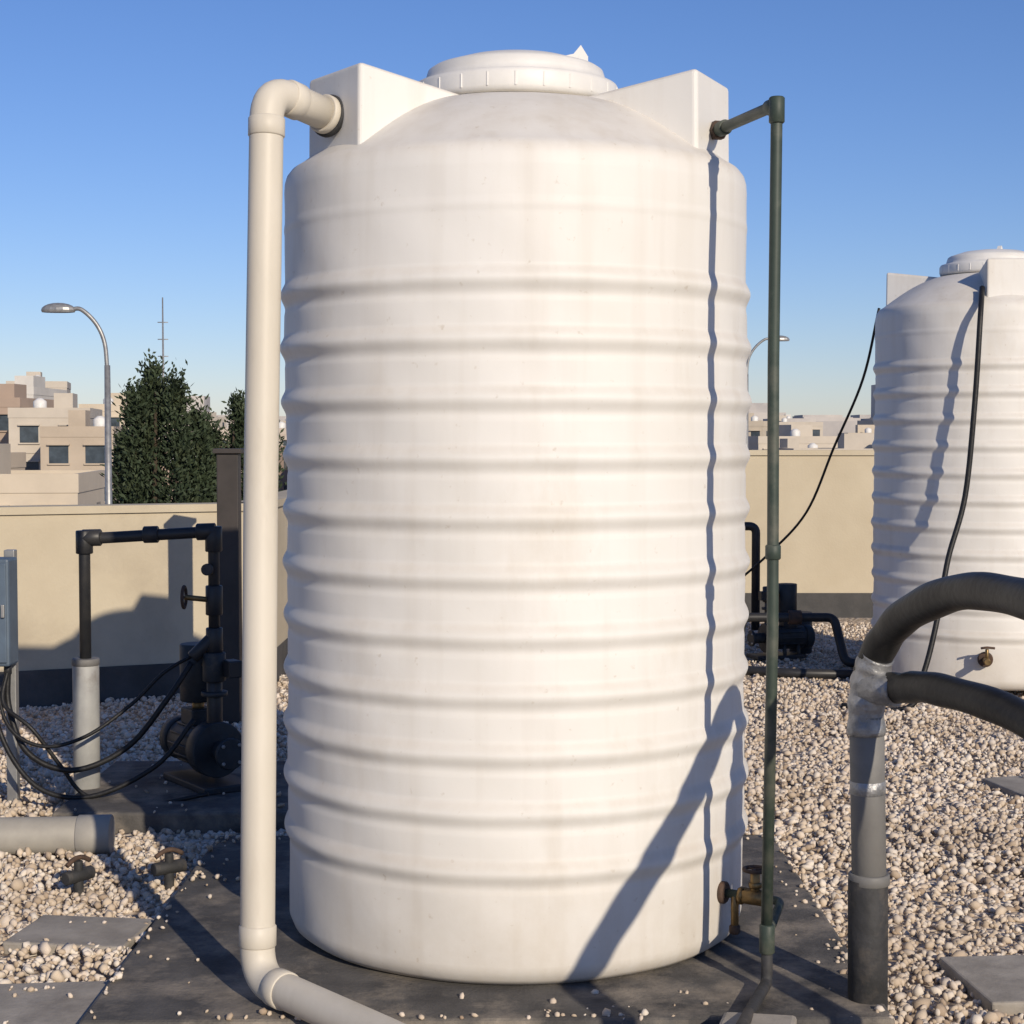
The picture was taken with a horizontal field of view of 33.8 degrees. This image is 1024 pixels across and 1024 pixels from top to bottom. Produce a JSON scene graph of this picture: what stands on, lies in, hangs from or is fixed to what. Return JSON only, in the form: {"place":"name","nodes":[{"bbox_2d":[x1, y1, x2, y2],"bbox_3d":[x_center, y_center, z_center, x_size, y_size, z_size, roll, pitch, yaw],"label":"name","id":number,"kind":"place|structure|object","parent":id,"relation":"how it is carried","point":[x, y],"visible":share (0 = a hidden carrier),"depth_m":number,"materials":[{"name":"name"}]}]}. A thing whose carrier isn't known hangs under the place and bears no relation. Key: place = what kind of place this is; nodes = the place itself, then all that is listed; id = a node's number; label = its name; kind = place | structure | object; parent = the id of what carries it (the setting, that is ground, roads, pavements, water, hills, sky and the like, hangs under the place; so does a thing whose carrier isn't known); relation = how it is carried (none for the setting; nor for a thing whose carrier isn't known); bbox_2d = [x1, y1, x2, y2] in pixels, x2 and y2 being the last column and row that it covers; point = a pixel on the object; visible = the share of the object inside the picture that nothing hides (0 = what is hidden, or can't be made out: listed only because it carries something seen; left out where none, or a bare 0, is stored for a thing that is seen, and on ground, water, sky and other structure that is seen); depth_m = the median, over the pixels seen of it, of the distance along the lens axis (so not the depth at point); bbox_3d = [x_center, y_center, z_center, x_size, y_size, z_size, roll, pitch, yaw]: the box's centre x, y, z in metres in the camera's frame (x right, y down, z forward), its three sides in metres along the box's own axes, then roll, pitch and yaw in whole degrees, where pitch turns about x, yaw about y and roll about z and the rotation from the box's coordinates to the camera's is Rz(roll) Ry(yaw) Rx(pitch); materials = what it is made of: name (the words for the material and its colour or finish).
{"place":"outdoors","nodes":[
{"label":"outdoors","id":0,"kind":"place"},
{"bbox_2d":[11,452,25,469],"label":"walls","id":1,"kind":"structure","parent":0,"point":[18,460],"depth_m":101.05,"materials":[{"name":"beige paint"}]},
{"bbox_2d":[0,384,53,443],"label":"building","id":2,"kind":"structure","parent":0,"point":[13,395],"depth_m":160.94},
{"bbox_2d":[0,415,8,430],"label":"windows","id":3,"kind":"structure","parent":2,"relation":"attached to","point":[4,423],"depth_m":158.47,"materials":[{"name":"grey glass"}]},
{"bbox_2d":[15,376,66,399],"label":"walls","id":4,"kind":"structure","parent":0,"point":[36,388],"depth_m":193.27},
{"bbox_2d":[0,444,104,505],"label":"walls","id":5,"kind":"structure","parent":0,"point":[50,487],"depth_m":79.70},
{"bbox_2d":[8,393,101,469],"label":"building","id":6,"kind":"structure","parent":0,"point":[57,414],"depth_m":149.59,"materials":[{"name":"beige paint"}]},
{"bbox_2d":[20,426,38,469],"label":"windows","id":7,"kind":"structure","parent":6,"relation":"attached to","point":[28,434],"depth_m":149.50,"materials":[{"name":"grey glass"}]},
{"bbox_2d":[33,398,46,407],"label":"roof tank","id":8,"kind":"object","parent":6,"relation":"on","point":[39,402],"visible":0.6,"depth_m":151.37,"materials":[{"name":"plastic"}]},
{"bbox_2d":[39,410,122,499],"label":"building","id":9,"kind":"structure","parent":0,"point":[77,434],"depth_m":141.75,"materials":[{"name":"beige paint"}]},
{"bbox_2d":[49,445,116,494],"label":"windows","id":10,"kind":"structure","parent":9,"relation":"attached to","point":[93,453],"depth_m":141.81,"materials":[{"name":"grey glass"}]},
{"bbox_2d":[93,416,104,425],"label":"roof tank","id":11,"kind":"object","parent":9,"relation":"on","point":[98,420],"visible":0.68,"depth_m":142.93,"materials":[{"name":"plastic"}]},
{"bbox_2d":[79,393,128,428],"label":"building","id":12,"kind":"structure","parent":0,"point":[114,408],"depth_m":200.99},
{"bbox_2d":[111,417,119,426],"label":"windows","id":13,"kind":"structure","parent":12,"relation":"attached to","point":[113,421],"depth_m":201.07,"materials":[{"name":"grey glass"}]},
{"bbox_2d":[206,412,226,427],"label":"walls","id":14,"kind":"structure","parent":0,"point":[217,418],"depth_m":498.65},
{"bbox_2d":[241,446,287,490],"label":"walls","id":15,"kind":"structure","parent":0,"point":[284,478],"depth_m":218.25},
{"bbox_2d":[284,461,286,489],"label":"windows","id":16,"kind":"structure","parent":15,"relation":"attached to","point":[285,468],"depth_m":219.26,"materials":[{"name":"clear glass"}]},
{"bbox_2d":[0,618,1023,1023],"bbox_3d":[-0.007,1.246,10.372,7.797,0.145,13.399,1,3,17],"label":"gravel","id":17,"kind":"structure","parent":0,"point":[824,829],"depth_m":7.27,"materials":[{"name":"beige gravel"}]},
{"bbox_2d":[0,981,109,1023],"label":"paving slab","id":18,"kind":"object","parent":17,"relation":"on","point":[50,1005],"depth_m":5.11,"materials":[{"name":"concrete"}]},
{"bbox_2d":[0,814,114,854],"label":"drain pipe","id":19,"kind":"object","parent":17,"relation":"on","point":[94,834],"visible":0.95,"depth_m":6.99,"materials":[{"name":"plastic"}]},
{"bbox_2d":[61,855,95,896],"bbox_3d":[-1.648,1.395,6.409,0.053,0.183,0.133,2,3,33],"label":"stop valve","id":20,"kind":"object","parent":17,"relation":"on","point":[78,875],"visible":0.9,"depth_m":6.39,"materials":[{"name":"metal"}]},
{"bbox_2d":[3,915,154,957],"bbox_3d":[-1.498,1.490,5.864,0.428,0.076,0.346,0,3,7],"label":"paving slab","id":21,"kind":"object","parent":17,"relation":"on","point":[113,933],"depth_m":5.83,"materials":[{"name":"concrete"}]},
{"bbox_2d":[0,549,208,807],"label":"electrical switch box","id":22,"kind":"object","parent":17,"relation":"on","point":[14,742],"visible":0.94,"depth_m":7.80,"materials":[{"name":"metal"}]},
{"bbox_2d":[0,563,6,662],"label":"door","id":23,"kind":"structure","parent":22,"relation":"in","point":[3,621],"depth_m":7.76,"materials":[{"name":"paint"}]},
{"bbox_2d":[71,523,222,794],"bbox_3d":[-1.726,0.735,7.955,0.715,1.366,0.183,0,3,0],"label":"pump discharge pipe","id":24,"kind":"object","parent":17,"relation":"on","point":[86,692],"visible":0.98,"depth_m":7.94,"materials":[{"name":"grey plastic"}]},
{"bbox_2d":[151,847,186,889],"bbox_3d":[-1.328,1.389,6.529,0.133,0.183,0.053,-2,3,-38],"label":"stop valve","id":25,"kind":"object","parent":17,"relation":"on","point":[168,867],"visible":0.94,"depth_m":6.51,"materials":[{"name":"metal"}]},
{"bbox_2d":[52,761,288,832],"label":"pump plinth","id":26,"kind":"structure","parent":17,"relation":"on","point":[130,808],"depth_m":7.63,"materials":[{"name":"grey concrete"}]},
{"bbox_2d":[159,641,241,794],"bbox_3d":[-1.474,0.969,8.079,0.264,0.667,0.600,-2,3,-35],"label":"water pump","id":27,"kind":"object","parent":26,"relation":"on","point":[208,749],"visible":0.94,"depth_m":7.95,"materials":[{"name":"paint"}]},
{"bbox_2d":[79,835,894,1023],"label":"concrete pad","id":28,"kind":"object","parent":17,"relation":"on","point":[157,988],"visible":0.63,"depth_m":5.20,"materials":[{"name":"grey concrete"}]},
{"bbox_2d":[280,45,751,984],"bbox_3d":[0.014,-0.093,5.843,1.610,3.030,1.614,0,3,0],"label":"water tank","id":29,"kind":"object","parent":28,"relation":"on","point":[516,351],"visible":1,"depth_m":5.15,"materials":[{"name":"plastic"}]},
{"bbox_2d":[239,79,404,1023],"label":"pvc overflow pipe","id":30,"kind":"object","parent":29,"relation":"attached to","point":[269,980],"visible":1,"depth_m":5.06,"materials":[{"name":"beige plastic"}]},
{"bbox_2d":[709,96,784,1023],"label":"green water pipe","id":31,"kind":"object","parent":29,"relation":"attached to","point":[773,109],"visible":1,"depth_m":5.04,"materials":[{"name":"metal"}]},
{"bbox_2d":[719,1012,796,1023],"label":"concrete block","id":32,"kind":"object","parent":28,"relation":"on","point":[730,1017],"depth_m":4.75,"materials":[{"name":"grey concrete"}]},
{"bbox_2d":[746,583,814,659],"bbox_3d":[2.099,0.852,13.203,0.522,0.580,0.230,-1,3,-17],"label":"water pump","id":33,"kind":"object","parent":17,"relation":"on","point":[797,637],"visible":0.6,"depth_m":13.15,"materials":[{"name":"paint"}]},
{"bbox_2d":[744,522,855,678],"bbox_3d":[2.316,0.645,12.907,1.566,1.050,1.614,1,3,14],"label":"black pipework","id":34,"kind":"object","parent":17,"relation":"on","point":[756,617],"visible":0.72,"depth_m":12.86,"materials":[{"name":"metal"}]},
{"bbox_2d":[745,286,984,711],"bbox_3d":[2.437,-0.158,12.086,1.052,2.747,2.919,0,3,-8],"label":"black hose","id":35,"kind":"object","parent":17,"relation":"on","point":[968,467],"visible":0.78,"depth_m":10.89,"materials":[{"name":"rubber"}]},
{"bbox_2d":[847,572,1023,1008],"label":"insulated pipe riser","id":36,"kind":"object","parent":17,"relation":"on","point":[877,686],"visible":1,"depth_m":4.93,"materials":[{"name":"metal"}]},
{"bbox_2d":[871,246,1023,690],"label":"water tank","id":37,"kind":"object","parent":17,"relation":"on","point":[925,341],"visible":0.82,"depth_m":11.16,"materials":[{"name":"plastic"}]},
{"bbox_2d":[977,646,994,666],"bbox_3d":[3.097,0.947,11.006,0.103,0.148,0.168,0,3,9],"label":"tank outlet valve","id":38,"kind":"object","parent":37,"relation":"attached to","point":[985,659],"visible":1,"depth_m":11.04,"materials":[{"name":"metal"}]},
{"bbox_2d":[939,955,1023,1014],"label":"paving slab","id":39,"kind":"object","parent":17,"relation":"on","point":[992,983],"depth_m":5.35,"materials":[{"name":"concrete"}]},
{"bbox_2d":[982,775,1023,801],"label":"paving slab","id":40,"kind":"object","parent":17,"relation":"on","point":[1011,785],"depth_m":8.36,"materials":[{"name":"concrete"}]},
{"bbox_2d":[0,0,1023,417],"label":"sky","id":41,"kind":"structure","parent":0,"point":[124,138],"materials":[{"name":"blue"}]},
{"bbox_2d":[748,413,766,435],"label":"walls","id":42,"kind":"structure","parent":0,"point":[761,426],"depth_m":272.99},
{"bbox_2d":[751,416,757,420],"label":"roof tank","id":43,"kind":"object","parent":42,"relation":"on","point":[754,418],"visible":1,"depth_m":274.46,"materials":[{"name":"plastic"}]},
{"bbox_2d":[751,431,766,435],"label":"windows","id":44,"kind":"structure","parent":42,"relation":"attached to","point":[755,433],"depth_m":272.97,"materials":[{"name":"grey glass"}]},
{"bbox_2d":[780,439,798,447],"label":"walls","id":45,"kind":"structure","parent":0,"point":[789,443],"depth_m":194.31,"materials":[{"name":"beige paint"}]},
{"bbox_2d":[748,425,837,449],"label":"walls","id":46,"kind":"structure","parent":0,"point":[806,438],"depth_m":203.44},
{"bbox_2d":[790,429,799,435],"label":"roof tank","id":47,"kind":"object","parent":46,"relation":"on","point":[794,432],"visible":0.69,"depth_m":204.42,"materials":[{"name":"plastic"}]},
{"bbox_2d":[779,415,822,435],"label":"walls","id":48,"kind":"structure","parent":0,"point":[817,426],"depth_m":349.46,"materials":[{"name":"beige paint"}]},
{"bbox_2d":[813,430,819,435],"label":"windows","id":49,"kind":"structure","parent":48,"relation":"attached to","point":[816,432],"depth_m":349.57,"materials":[{"name":"grey glass"}]},
{"bbox_2d":[779,433,873,449],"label":"walls","id":50,"kind":"structure","parent":0,"point":[855,441],"depth_m":159.25,"materials":[{"name":"beige paint"}]},
{"bbox_2d":[808,443,817,447],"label":"roof tank","id":51,"kind":"object","parent":50,"relation":"on","point":[812,445],"visible":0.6,"depth_m":192.47,"materials":[{"name":"plastic"}]},
{"bbox_2d":[855,425,874,432],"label":"walls","id":52,"kind":"structure","parent":0,"point":[860,428],"depth_m":293.57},
{"bbox_2d":[865,428,871,432],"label":"roof tank","id":53,"kind":"object","parent":52,"relation":"on","point":[868,430],"visible":0.6,"depth_m":291.30,"materials":[{"name":"plastic"}]},
{"bbox_3d":[-1.713,1.284,10.268,0.210,0.020,0.200,0,3,0],"label":"foot","id":54,"kind":"object","parent":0,"visible":0},
{"bbox_2d":[216,454,241,722],"bbox_3d":[-1.713,0.470,10.232,0.130,1.650,0.120,0,3,0],"label":"shaft","id":55,"kind":"object","parent":54,"relation":"on","point":[229,497],"visible":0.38,"depth_m":10.17,"materials":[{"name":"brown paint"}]},
{"bbox_2d":[212,448,243,453],"bbox_3d":[-1.713,-0.369,10.194,0.170,0.030,0.160,0,3,0],"label":"cap","id":56,"kind":"object","parent":55,"relation":"on","point":[227,450],"visible":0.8,"depth_m":10.11,"materials":[{"name":"brown paint"}]},
{"label":"ground","id":57,"kind":"structure","parent":0,"visible":0},
{"bbox_2d":[6,372,70,392],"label":"walls","id":58,"kind":"structure","parent":57,"relation":"on","point":[64,385],"depth_m":231.49,"materials":[{"name":"beige paint"}]},
{"bbox_2d":[41,303,111,503],"bbox_3d":[-8.968,1.485,35.142,1.560,11.640,0.400,0,3,0],"label":"street lamp","id":59,"kind":"object","parent":57,"relation":"on","point":[57,308],"visible":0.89,"depth_m":34.92,"materials":[{"name":"metal"}]},
{"bbox_2d":[0,511,242,671],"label":"wall","id":60,"kind":"structure","parent":57,"relation":"on","point":[140,615],"depth_m":11.08,"materials":[{"name":"beige paint"}]},
{"bbox_2d":[0,663,179,707],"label":"wall left upstand","id":61,"kind":"structure","parent":60,"relation":"attached to","point":[43,688],"depth_m":11.08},
{"bbox_2d":[0,502,242,514],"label":"wall left coping","id":62,"kind":"object","parent":60,"relation":"on","point":[101,508],"depth_m":11.05,"materials":[{"name":"beige concrete"}]},
{"bbox_2d":[99,348,220,503],"bbox_3d":[-7.941,1.697,38.659,3.441,10.904,2.434,0,3,0],"label":"conifer tree","id":63,"kind":"object","parent":57,"relation":"on","point":[154,400],"visible":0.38,"depth_m":38.20,"materials":[{"name":"green plant"}]},
{"bbox_2d":[157,297,167,376],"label":"antenna mast","id":64,"kind":"object","parent":57,"relation":"on","point":[163,339],"visible":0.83,"depth_m":129.33,"materials":[{"name":"metal"}]},
{"bbox_2d":[200,388,287,502],"bbox_3d":[-6.353,2.076,39.748,3.518,10.050,2.030,-1,3,-12],"label":"conifer tree","id":65,"kind":"object","parent":57,"relation":"on","point":[236,417],"visible":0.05,"depth_m":39.32,"materials":[{"name":"green plant"}]},
{"bbox_2d":[213,421,286,445],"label":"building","id":66,"kind":"structure","parent":57,"relation":"on","point":[283,433],"depth_m":224.24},
{"bbox_2d":[279,421,285,427],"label":"roof tank","id":67,"kind":"object","parent":66,"relation":"on","point":[282,424],"visible":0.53,"depth_m":226.00,"materials":[{"name":"plastic"}]},
{"bbox_2d":[277,506,287,646],"bbox_3d":[-1.788,4.067,14.047,0.200,8.380,4.780,0,3,0],"label":"wall return","id":68,"kind":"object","parent":57,"relation":"on","point":[282,624],"depth_m":12.35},
{"bbox_2d":[241,490,286,506],"bbox_3d":[-1.788,-0.144,13.858,0.240,0.050,4.780,0,3,0],"label":"wall return coping","id":69,"kind":"object","parent":68,"relation":"on","point":[282,496],"depth_m":12.49,"materials":[{"name":"beige concrete"}]},
{"bbox_2d":[277,638,287,681],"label":"wall return upstand","id":70,"kind":"structure","parent":68,"relation":"attached to","point":[282,650],"depth_m":12.26,"materials":[{"name":"beige concrete"}]},
{"bbox_2d":[167,385,874,435],"bbox_3d":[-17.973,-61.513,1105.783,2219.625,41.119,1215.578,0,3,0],"label":"distant town","id":71,"kind":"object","parent":57,"relation":"on","point":[832,425],"visible":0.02,"depth_m":597.98},
{"bbox_2d":[746,335,789,446],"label":"street lamp","id":72,"kind":"object","parent":57,"relation":"on","point":[783,338],"visible":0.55,"depth_m":59.61,"materials":[{"name":"metal"}]},
{"bbox_2d":[745,455,873,592],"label":"wall back","id":73,"kind":"structure","parent":57,"relation":"on","point":[825,545],"depth_m":16.26,"materials":[{"name":"beige paint"}]},
{"bbox_2d":[745,593,872,617],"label":"wall base flashing","id":74,"kind":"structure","parent":73,"relation":"attached to","point":[848,605],"depth_m":16.29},
{"bbox_2d":[749,450,873,454],"bbox_3d":[6.162,-0.576,16.331,15.700,0.050,0.240,0,3,0],"label":"wall back coping","id":75,"kind":"object","parent":73,"relation":"on","point":[817,452],"depth_m":16.21,"materials":[{"name":"beige concrete"}]},
{"bbox_2d":[857,414,874,424],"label":"walls","id":76,"kind":"structure","parent":57,"relation":"on","point":[866,422],"depth_m":351.87,"materials":[{"name":"grey paint"}]}
]}

